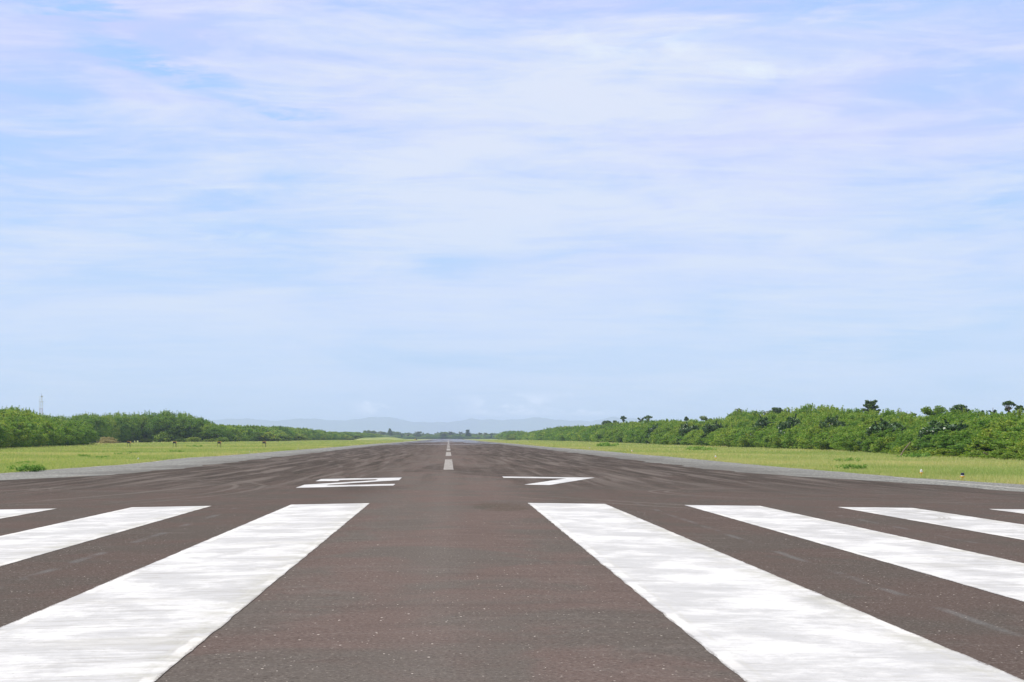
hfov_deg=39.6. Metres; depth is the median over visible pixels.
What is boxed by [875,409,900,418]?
thicket shrub
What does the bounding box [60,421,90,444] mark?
hedge tree
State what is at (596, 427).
thicket shrub
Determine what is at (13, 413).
hedge tree
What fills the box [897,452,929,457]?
weed clump
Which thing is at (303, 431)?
hedge shrub
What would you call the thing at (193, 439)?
verge bush
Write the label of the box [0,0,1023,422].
sky
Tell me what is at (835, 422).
broadleaf shrub
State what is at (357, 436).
verge bush
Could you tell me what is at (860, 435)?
thicket shrub
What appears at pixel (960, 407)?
broadleaf tree
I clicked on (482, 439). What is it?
ground
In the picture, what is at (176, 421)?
tall hedge tree
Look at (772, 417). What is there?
thicket shrub
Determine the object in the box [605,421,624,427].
thicket shrub
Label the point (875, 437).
thicket shrub
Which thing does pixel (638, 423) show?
thicket shrub
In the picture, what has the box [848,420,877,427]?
thicket shrub
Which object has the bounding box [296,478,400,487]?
runway digit
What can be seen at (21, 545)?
threshold bar
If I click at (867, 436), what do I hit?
thicket shrub
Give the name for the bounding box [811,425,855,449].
thicket shrub
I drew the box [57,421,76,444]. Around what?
hedge tree
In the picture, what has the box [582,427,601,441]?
thicket shrub
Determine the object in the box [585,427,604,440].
thicket shrub
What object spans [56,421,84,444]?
hedge tree
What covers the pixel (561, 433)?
thicket shrub
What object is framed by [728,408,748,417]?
thicket shrub
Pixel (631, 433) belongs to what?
thicket shrub
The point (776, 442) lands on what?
bush
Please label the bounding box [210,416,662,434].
mountains
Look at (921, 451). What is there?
fern bush
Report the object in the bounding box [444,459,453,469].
line dash
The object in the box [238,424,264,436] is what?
hedge shrub
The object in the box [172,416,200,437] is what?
tall hedge tree
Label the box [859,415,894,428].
thicket shrub
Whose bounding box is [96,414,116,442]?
tall hedge tree
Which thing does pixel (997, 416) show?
thicket shrub
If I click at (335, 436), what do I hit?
hedge shrub
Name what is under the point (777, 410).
round tree
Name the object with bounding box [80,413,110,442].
tall hedge tree
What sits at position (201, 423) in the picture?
tall hedge tree
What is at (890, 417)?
thicket shrub
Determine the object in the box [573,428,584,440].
thicket shrub
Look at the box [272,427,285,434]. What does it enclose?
hedge shrub
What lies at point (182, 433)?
tall hedge tree
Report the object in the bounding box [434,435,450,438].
scrub
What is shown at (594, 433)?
thicket shrub
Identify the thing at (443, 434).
broad far tree
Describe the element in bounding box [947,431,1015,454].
thicket shrub
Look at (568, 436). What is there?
thicket shrub
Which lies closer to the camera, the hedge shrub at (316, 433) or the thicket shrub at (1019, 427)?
the thicket shrub at (1019, 427)
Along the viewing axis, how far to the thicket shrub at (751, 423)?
330.67 m
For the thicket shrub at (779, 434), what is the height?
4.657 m
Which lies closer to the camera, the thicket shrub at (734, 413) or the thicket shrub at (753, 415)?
the thicket shrub at (753, 415)
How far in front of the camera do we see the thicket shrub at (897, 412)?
263.90 m
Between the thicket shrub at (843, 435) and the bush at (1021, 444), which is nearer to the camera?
the bush at (1021, 444)
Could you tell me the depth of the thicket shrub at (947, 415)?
207.45 m
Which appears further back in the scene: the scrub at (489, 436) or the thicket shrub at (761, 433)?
the scrub at (489, 436)
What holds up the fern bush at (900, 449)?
on the ground at (482, 439)
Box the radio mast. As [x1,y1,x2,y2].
[39,393,42,412]
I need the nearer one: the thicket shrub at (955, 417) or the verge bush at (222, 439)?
the thicket shrub at (955, 417)
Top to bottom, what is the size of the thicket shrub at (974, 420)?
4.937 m
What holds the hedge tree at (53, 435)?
on the ground at (482, 439)
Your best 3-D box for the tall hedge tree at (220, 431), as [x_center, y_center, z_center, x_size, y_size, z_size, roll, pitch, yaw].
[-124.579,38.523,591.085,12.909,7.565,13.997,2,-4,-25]
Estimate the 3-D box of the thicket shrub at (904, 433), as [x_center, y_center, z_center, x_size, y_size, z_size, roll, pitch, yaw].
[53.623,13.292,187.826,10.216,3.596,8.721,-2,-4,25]
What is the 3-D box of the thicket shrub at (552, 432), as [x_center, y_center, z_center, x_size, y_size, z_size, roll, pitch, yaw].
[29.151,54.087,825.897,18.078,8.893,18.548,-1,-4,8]
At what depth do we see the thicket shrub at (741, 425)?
341.16 m
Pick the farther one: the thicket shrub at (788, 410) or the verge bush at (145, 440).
the verge bush at (145, 440)
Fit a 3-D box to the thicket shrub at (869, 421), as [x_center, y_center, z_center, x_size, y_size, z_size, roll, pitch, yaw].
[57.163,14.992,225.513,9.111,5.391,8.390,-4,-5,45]
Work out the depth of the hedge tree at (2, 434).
256.22 m
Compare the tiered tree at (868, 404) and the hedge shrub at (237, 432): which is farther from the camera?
the hedge shrub at (237, 432)
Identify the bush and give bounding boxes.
[98,439,120,443]
[100,436,117,441]
[116,436,133,442]
[138,438,153,441]
[151,433,173,441]
[173,438,187,441]
[184,437,203,441]
[204,439,216,441]
[216,437,228,441]
[253,432,281,440]
[276,434,292,440]
[293,433,309,440]
[341,435,356,439]
[353,435,364,439]
[508,433,516,439]
[734,433,754,447]
[754,440,776,447]
[769,434,786,448]
[796,433,817,448]
[818,437,836,449]
[853,442,865,451]
[868,436,899,453]
[881,449,894,453]
[888,446,901,453]
[893,445,917,453]
[900,450,916,454]
[915,447,934,454]
[922,450,940,455]
[931,448,965,456]
[935,431,965,448]
[945,452,965,456]
[955,450,988,458]
[964,428,1018,452]
[978,450,994,457]
[979,448,1016,459]
[995,452,1023,459]
[1015,454,1023,460]
[1018,442,1023,452]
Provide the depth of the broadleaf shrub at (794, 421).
263.23 m
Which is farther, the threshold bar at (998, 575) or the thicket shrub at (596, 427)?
the thicket shrub at (596, 427)
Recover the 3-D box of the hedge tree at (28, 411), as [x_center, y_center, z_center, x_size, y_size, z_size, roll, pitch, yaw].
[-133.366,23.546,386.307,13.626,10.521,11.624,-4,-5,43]
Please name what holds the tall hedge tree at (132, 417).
on the ground at (482, 439)
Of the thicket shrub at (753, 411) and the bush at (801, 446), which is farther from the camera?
the thicket shrub at (753, 411)
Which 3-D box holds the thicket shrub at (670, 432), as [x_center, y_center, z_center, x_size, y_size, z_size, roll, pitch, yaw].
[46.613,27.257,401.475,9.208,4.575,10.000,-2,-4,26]
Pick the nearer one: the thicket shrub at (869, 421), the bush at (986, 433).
the bush at (986, 433)
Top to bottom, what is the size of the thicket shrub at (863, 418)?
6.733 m
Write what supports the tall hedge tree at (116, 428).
on the ground at (482, 439)
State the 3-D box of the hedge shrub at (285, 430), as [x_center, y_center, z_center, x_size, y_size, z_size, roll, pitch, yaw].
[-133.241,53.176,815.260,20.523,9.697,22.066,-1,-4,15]
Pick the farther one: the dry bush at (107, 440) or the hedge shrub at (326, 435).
the hedge shrub at (326, 435)
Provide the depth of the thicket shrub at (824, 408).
309.71 m
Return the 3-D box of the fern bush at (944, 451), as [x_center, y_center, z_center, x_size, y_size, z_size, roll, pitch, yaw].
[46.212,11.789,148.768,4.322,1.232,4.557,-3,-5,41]
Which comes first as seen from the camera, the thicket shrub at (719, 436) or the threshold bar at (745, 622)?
the threshold bar at (745, 622)
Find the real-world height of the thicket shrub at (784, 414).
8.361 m
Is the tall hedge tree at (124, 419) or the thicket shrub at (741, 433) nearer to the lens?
the thicket shrub at (741, 433)
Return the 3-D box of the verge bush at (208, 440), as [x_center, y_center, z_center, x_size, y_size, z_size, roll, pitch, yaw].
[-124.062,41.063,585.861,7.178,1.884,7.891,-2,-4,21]
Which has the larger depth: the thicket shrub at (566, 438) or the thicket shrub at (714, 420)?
the thicket shrub at (566, 438)
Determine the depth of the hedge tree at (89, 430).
385.52 m
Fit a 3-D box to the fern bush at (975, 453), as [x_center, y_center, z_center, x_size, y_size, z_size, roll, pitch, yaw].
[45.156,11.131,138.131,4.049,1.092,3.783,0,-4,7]
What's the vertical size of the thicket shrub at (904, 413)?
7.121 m
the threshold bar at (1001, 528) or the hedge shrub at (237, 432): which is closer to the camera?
the threshold bar at (1001, 528)
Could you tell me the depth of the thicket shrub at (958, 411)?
217.74 m
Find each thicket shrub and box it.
[535,429,548,439]
[538,430,547,439]
[542,428,555,439]
[548,427,561,440]
[556,426,574,440]
[565,425,583,440]
[565,426,586,440]
[571,426,588,438]
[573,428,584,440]
[579,425,598,440]
[579,425,603,441]
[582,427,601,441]
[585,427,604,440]
[589,429,612,442]
[594,427,612,441]
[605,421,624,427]
[605,427,622,442]
[613,425,631,441]
[618,424,634,441]
[627,426,641,442]
[631,421,644,427]
[633,426,649,442]
[639,425,659,443]
[644,427,671,442]
[652,426,671,444]
[653,430,673,443]
[660,430,678,444]
[673,421,695,431]
[680,430,702,445]
[695,430,714,445]
[707,428,725,445]
[710,417,727,424]
[713,426,737,446]
[713,428,745,446]
[719,415,737,422]
[721,427,746,446]
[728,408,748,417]
[728,417,749,427]
[733,421,749,428]
[734,426,752,444]
[739,413,761,421]
[739,425,766,447]
[746,410,764,416]
[746,418,759,427]
[749,426,776,445]
[759,428,775,447]
[761,429,781,447]
[767,414,796,426]
[768,413,782,421]
[771,418,783,422]
[771,426,794,448]
[776,407,800,417]
[776,412,794,418]
[780,423,816,448]
[782,424,808,448]
[783,414,809,421]
[792,409,820,415]
[793,403,820,413]
[797,422,833,449]
[804,413,841,424]
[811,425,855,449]
[815,409,844,416]
[820,404,839,412]
[822,405,844,411]
[822,411,835,415]
[828,426,869,449]
[832,410,853,418]
[834,429,866,451]
[841,407,862,413]
[843,412,872,420]
[843,419,860,425]
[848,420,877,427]
[854,414,883,422]
[858,418,887,428]
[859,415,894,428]
[859,432,892,451]
[860,409,875,415]
[861,427,901,451]
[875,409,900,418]
[877,408,900,417]
[878,428,918,448]
[884,414,914,422]
[885,433,929,448]
[898,411,914,416]
[898,416,928,422]
[899,421,909,427]
[906,424,927,431]
[910,418,943,426]
[912,430,975,447]
[920,413,952,426]
[920,420,955,429]
[927,410,950,419]
[932,429,1005,449]
[943,411,980,422]
[945,416,971,425]
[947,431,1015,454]
[948,430,1016,450]
[949,408,987,416]
[953,416,1006,425]
[956,427,997,434]
[957,414,1003,420]
[960,431,1023,452]
[968,417,1019,430]
[975,410,999,417]
[987,414,1017,419]
[989,415,1023,420]
[989,419,1023,432]
[997,432,1023,452]
[1002,435,1023,453]
[1005,407,1023,417]
[1006,422,1023,432]
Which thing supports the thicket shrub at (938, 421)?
on the ground at (482, 439)
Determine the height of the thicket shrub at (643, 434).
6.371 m
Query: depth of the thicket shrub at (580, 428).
666.95 m
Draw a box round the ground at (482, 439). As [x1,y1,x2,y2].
[26,439,1022,483]
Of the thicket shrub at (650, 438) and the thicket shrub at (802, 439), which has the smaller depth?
the thicket shrub at (802, 439)
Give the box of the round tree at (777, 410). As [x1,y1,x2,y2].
[769,407,782,413]
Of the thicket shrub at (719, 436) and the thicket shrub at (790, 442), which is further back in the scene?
the thicket shrub at (719, 436)
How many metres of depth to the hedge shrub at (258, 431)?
679.45 m
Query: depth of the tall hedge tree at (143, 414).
605.78 m
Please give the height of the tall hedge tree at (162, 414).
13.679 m
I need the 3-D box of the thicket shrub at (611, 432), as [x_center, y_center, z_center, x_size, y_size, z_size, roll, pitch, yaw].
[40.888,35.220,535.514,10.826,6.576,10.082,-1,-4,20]
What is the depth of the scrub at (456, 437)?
2469.72 m
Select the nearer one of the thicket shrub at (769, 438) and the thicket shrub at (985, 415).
the thicket shrub at (985, 415)
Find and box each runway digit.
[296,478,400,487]
[502,476,588,484]
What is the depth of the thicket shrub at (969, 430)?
158.15 m
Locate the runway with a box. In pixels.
[0,439,1023,681]
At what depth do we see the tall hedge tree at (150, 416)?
595.30 m
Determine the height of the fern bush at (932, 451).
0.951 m
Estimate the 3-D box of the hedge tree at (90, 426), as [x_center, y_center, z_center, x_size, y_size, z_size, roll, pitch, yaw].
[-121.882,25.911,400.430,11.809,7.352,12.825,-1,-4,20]
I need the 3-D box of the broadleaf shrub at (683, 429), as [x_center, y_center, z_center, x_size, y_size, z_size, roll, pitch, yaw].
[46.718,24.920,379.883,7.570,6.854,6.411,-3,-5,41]
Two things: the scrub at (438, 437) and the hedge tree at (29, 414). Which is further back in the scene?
the scrub at (438, 437)
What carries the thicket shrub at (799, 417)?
on the ground at (482, 439)
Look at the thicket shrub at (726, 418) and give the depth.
390.59 m
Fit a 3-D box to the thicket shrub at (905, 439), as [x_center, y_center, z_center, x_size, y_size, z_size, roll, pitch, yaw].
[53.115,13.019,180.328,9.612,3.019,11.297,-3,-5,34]
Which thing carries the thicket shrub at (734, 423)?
on the ground at (482, 439)
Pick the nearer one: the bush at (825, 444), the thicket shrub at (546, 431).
the bush at (825, 444)
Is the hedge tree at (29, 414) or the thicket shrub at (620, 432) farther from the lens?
the thicket shrub at (620, 432)
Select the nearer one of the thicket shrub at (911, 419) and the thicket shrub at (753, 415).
the thicket shrub at (911, 419)
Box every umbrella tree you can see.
[1002,400,1015,412]
[1014,405,1023,412]
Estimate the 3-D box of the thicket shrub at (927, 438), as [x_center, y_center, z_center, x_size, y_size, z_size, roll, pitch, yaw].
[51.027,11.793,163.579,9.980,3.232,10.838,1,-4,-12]
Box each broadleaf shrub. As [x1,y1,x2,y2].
[642,423,658,443]
[676,422,698,444]
[700,420,725,444]
[750,414,774,440]
[770,413,802,440]
[811,414,848,441]
[856,418,905,452]
[914,418,971,449]
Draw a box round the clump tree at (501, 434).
[499,430,509,439]
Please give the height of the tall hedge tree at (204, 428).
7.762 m
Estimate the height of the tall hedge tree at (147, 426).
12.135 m
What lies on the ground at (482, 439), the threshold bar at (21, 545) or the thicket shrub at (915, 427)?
the thicket shrub at (915, 427)
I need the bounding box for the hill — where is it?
[355,437,406,439]
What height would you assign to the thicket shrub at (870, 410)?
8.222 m
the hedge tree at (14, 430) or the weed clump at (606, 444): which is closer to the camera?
the hedge tree at (14, 430)
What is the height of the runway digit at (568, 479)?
0.056 m
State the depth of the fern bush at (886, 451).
177.86 m
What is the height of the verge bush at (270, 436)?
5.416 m
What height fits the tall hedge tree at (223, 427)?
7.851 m
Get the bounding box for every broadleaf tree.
[920,405,946,415]
[949,404,969,412]
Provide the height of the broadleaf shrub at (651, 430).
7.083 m
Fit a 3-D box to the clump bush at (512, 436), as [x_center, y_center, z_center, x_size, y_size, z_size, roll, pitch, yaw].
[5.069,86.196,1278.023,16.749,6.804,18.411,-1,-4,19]
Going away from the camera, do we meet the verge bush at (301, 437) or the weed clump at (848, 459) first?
the weed clump at (848, 459)
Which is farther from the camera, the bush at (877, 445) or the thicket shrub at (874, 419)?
the thicket shrub at (874, 419)
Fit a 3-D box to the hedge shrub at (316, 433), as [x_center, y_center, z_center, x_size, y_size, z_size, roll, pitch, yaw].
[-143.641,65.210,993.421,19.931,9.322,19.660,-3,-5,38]
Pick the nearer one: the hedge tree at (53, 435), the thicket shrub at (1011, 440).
the thicket shrub at (1011, 440)
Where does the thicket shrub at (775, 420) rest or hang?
on the ground at (482, 439)
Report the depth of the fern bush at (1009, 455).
127.17 m
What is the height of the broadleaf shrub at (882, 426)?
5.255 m
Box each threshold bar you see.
[0,503,368,681]
[0,506,208,565]
[0,508,56,518]
[528,503,1023,681]
[686,505,1023,601]
[840,507,1023,539]
[992,509,1023,513]
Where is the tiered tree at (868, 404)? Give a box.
[861,399,880,413]
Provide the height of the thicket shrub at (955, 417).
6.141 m
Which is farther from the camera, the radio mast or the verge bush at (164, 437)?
the radio mast
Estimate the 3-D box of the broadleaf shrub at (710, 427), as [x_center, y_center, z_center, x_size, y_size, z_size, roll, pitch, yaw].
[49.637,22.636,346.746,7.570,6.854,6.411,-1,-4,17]
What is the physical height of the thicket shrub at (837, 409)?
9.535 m
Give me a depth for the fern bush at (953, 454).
144.90 m
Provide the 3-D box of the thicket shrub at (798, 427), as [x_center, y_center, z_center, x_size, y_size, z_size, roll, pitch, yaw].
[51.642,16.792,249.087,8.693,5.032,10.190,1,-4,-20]
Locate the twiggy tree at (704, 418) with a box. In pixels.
[699,416,712,420]
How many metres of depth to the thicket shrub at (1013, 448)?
130.53 m
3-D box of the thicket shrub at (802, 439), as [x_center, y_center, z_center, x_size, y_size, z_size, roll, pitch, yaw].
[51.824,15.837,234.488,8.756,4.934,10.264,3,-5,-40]
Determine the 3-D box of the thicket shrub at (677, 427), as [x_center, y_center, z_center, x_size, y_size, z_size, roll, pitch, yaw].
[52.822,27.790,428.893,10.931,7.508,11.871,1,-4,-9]
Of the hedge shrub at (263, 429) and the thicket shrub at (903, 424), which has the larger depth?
the hedge shrub at (263, 429)
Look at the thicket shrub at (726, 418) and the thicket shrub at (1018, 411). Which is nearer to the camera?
the thicket shrub at (1018, 411)
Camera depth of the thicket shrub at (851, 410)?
287.86 m
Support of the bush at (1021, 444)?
on the ground at (482, 439)
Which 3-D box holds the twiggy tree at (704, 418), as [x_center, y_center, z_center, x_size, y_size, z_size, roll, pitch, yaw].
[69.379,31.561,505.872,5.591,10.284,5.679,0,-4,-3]
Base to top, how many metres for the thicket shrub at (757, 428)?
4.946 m
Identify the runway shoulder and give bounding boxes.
[0,439,1023,491]
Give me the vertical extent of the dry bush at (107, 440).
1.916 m
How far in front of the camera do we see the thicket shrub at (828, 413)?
285.89 m
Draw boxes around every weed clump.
[7,464,46,471]
[596,442,618,446]
[686,445,715,450]
[832,457,861,461]
[836,464,866,468]
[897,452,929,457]
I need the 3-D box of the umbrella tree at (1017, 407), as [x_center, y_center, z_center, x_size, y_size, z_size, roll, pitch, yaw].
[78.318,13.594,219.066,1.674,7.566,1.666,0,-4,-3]
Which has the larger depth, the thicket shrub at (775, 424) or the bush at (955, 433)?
the thicket shrub at (775, 424)
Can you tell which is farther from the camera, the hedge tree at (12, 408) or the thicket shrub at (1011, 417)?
the hedge tree at (12, 408)
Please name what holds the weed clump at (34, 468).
on the ground at (482, 439)
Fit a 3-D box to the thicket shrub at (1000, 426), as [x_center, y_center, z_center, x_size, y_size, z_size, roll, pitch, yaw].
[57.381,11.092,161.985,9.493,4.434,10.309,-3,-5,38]
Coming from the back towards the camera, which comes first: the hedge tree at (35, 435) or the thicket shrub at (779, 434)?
the hedge tree at (35, 435)
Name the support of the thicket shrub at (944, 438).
on the ground at (482, 439)
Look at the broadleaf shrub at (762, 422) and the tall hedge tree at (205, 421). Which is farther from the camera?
the tall hedge tree at (205, 421)
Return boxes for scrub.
[422,435,435,438]
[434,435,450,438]
[451,434,461,438]
[481,435,499,438]
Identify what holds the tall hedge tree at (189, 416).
on the ground at (482, 439)
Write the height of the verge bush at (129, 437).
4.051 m
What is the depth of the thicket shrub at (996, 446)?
138.50 m
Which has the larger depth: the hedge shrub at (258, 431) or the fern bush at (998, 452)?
the hedge shrub at (258, 431)
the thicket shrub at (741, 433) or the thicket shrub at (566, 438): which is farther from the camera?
the thicket shrub at (566, 438)
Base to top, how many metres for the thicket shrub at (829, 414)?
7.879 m
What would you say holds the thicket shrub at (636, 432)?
on the ground at (482, 439)
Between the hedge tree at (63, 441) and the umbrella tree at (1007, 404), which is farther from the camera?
the hedge tree at (63, 441)
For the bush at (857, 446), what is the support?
on the ground at (482, 439)
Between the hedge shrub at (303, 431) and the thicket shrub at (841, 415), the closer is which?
the thicket shrub at (841, 415)
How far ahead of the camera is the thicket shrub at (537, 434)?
923.97 m
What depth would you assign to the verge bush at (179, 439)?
584.30 m
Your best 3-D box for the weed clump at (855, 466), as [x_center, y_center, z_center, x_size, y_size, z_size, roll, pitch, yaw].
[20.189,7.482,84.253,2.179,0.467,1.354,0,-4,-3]
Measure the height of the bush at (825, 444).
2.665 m
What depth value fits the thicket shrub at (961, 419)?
182.68 m
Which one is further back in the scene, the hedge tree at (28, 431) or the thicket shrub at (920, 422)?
the hedge tree at (28, 431)
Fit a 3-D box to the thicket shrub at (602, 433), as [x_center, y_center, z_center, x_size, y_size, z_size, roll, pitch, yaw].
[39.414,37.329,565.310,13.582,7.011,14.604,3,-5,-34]
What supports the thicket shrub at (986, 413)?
on the ground at (482, 439)
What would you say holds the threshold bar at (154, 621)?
on the runway
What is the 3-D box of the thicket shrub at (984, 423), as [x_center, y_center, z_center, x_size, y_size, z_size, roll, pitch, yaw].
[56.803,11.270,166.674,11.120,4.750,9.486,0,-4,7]
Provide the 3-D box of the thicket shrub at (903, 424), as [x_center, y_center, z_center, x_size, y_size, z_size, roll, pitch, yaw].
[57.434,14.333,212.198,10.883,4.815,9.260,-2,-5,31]
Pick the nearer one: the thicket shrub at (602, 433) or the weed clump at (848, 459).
the weed clump at (848, 459)
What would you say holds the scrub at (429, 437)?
on the ground at (482, 439)
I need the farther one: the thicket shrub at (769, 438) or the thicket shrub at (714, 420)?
the thicket shrub at (714, 420)
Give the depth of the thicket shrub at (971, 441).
149.94 m
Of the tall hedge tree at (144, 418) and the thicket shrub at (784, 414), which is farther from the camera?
the tall hedge tree at (144, 418)
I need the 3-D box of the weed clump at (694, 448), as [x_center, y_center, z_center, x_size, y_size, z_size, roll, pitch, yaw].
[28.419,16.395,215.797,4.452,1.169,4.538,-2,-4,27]
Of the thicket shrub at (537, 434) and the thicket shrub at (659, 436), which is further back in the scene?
the thicket shrub at (537, 434)
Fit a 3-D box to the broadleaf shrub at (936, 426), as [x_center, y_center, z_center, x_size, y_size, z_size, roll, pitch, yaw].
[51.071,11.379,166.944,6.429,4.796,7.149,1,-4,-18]
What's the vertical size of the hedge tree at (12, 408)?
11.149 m
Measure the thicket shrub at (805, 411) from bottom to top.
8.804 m
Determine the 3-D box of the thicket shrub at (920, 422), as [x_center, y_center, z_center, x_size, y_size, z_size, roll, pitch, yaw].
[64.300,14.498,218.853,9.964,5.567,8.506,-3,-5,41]
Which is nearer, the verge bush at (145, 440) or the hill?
the verge bush at (145, 440)
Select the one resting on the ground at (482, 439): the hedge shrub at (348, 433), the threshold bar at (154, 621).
the hedge shrub at (348, 433)
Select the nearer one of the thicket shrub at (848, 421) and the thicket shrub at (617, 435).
the thicket shrub at (848, 421)
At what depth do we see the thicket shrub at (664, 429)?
421.90 m
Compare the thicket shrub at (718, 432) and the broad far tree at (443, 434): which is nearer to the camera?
the thicket shrub at (718, 432)
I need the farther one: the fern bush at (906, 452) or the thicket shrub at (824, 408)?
the thicket shrub at (824, 408)
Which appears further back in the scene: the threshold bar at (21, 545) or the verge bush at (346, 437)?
the verge bush at (346, 437)
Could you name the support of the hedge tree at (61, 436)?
on the ground at (482, 439)
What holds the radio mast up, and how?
on the ground at (482, 439)
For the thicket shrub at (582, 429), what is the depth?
636.92 m
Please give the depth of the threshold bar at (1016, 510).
33.40 m
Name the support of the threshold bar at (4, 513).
on the runway
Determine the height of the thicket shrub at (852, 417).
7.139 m
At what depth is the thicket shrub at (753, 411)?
386.42 m
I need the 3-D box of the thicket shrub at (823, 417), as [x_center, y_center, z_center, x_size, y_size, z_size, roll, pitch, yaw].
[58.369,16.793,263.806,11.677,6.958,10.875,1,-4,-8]
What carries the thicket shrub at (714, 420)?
on the ground at (482, 439)
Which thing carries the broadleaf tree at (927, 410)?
on the ground at (482, 439)
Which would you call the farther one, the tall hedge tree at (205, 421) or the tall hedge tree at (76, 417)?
the tall hedge tree at (205, 421)
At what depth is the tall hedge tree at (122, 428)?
568.34 m
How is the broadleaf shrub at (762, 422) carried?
on the ground at (482, 439)
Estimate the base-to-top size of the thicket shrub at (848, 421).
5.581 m
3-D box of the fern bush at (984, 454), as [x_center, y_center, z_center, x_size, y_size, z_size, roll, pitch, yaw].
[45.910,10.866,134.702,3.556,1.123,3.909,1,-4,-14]
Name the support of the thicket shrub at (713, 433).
on the ground at (482, 439)
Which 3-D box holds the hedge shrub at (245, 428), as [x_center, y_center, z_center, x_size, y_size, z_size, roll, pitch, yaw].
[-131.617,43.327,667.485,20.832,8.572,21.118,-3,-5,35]
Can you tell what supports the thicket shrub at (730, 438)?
on the ground at (482, 439)
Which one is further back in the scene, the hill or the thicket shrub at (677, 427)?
the hill
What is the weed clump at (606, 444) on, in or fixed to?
on the ground at (482, 439)
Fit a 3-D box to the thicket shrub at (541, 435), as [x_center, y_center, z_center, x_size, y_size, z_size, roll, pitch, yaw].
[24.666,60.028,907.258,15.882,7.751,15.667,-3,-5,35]
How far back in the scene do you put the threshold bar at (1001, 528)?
28.49 m
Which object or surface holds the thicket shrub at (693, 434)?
on the ground at (482, 439)
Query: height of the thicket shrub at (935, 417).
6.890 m
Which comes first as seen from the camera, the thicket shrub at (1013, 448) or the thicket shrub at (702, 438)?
the thicket shrub at (1013, 448)
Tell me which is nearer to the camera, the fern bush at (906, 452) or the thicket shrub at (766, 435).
the fern bush at (906, 452)
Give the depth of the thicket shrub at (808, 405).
321.22 m
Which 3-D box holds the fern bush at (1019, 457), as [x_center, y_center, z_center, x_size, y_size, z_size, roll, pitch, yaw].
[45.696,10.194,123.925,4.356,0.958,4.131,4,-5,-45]
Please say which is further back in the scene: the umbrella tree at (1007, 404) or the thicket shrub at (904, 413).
the thicket shrub at (904, 413)
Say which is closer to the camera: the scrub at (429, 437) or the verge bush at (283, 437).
the verge bush at (283, 437)
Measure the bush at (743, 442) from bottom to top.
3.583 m
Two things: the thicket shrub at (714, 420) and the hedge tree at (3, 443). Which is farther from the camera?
the thicket shrub at (714, 420)
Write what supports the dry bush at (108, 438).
on the ground at (482, 439)
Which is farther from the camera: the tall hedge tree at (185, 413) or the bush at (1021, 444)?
the tall hedge tree at (185, 413)
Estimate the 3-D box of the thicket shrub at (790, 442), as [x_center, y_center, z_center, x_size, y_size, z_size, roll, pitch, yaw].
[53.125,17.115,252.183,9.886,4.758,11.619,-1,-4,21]
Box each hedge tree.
[0,411,33,418]
[0,415,35,446]
[0,420,13,447]
[0,420,21,447]
[0,424,5,441]
[2,414,39,446]
[4,405,19,411]
[15,415,50,446]
[18,411,41,421]
[19,409,32,413]
[23,416,63,446]
[31,419,68,445]
[45,420,72,446]
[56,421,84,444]
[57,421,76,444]
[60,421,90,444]
[67,413,97,435]
[70,420,99,443]
[72,421,97,444]
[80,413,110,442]
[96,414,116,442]
[101,414,120,439]
[105,415,131,440]
[112,414,133,439]
[117,414,144,440]
[123,412,141,439]
[129,416,152,438]
[139,410,156,418]
[141,413,155,436]
[143,414,174,440]
[150,415,185,440]
[153,411,170,421]
[164,414,194,440]
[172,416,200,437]
[175,411,193,418]
[178,413,202,434]
[184,416,204,438]
[191,425,221,439]
[197,416,208,425]
[198,425,226,439]
[203,424,234,440]
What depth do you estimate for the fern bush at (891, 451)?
174.15 m
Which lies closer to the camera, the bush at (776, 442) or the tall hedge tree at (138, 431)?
the bush at (776, 442)
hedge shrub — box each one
[220,424,249,441]
[229,424,258,440]
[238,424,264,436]
[246,428,266,441]
[253,425,270,432]
[271,426,294,439]
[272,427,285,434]
[297,428,313,439]
[306,428,322,439]
[314,431,332,439]
[329,432,338,439]
[340,431,354,436]
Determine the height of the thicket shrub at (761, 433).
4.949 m
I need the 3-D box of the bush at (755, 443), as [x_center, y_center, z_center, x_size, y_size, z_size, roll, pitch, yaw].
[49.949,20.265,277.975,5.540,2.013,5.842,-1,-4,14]
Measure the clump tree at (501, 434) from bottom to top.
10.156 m
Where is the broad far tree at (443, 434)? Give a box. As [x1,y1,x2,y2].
[438,432,449,436]
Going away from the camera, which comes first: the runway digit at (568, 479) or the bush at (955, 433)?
the runway digit at (568, 479)
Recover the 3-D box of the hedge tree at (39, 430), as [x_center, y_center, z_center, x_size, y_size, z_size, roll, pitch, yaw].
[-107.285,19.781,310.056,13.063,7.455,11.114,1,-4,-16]

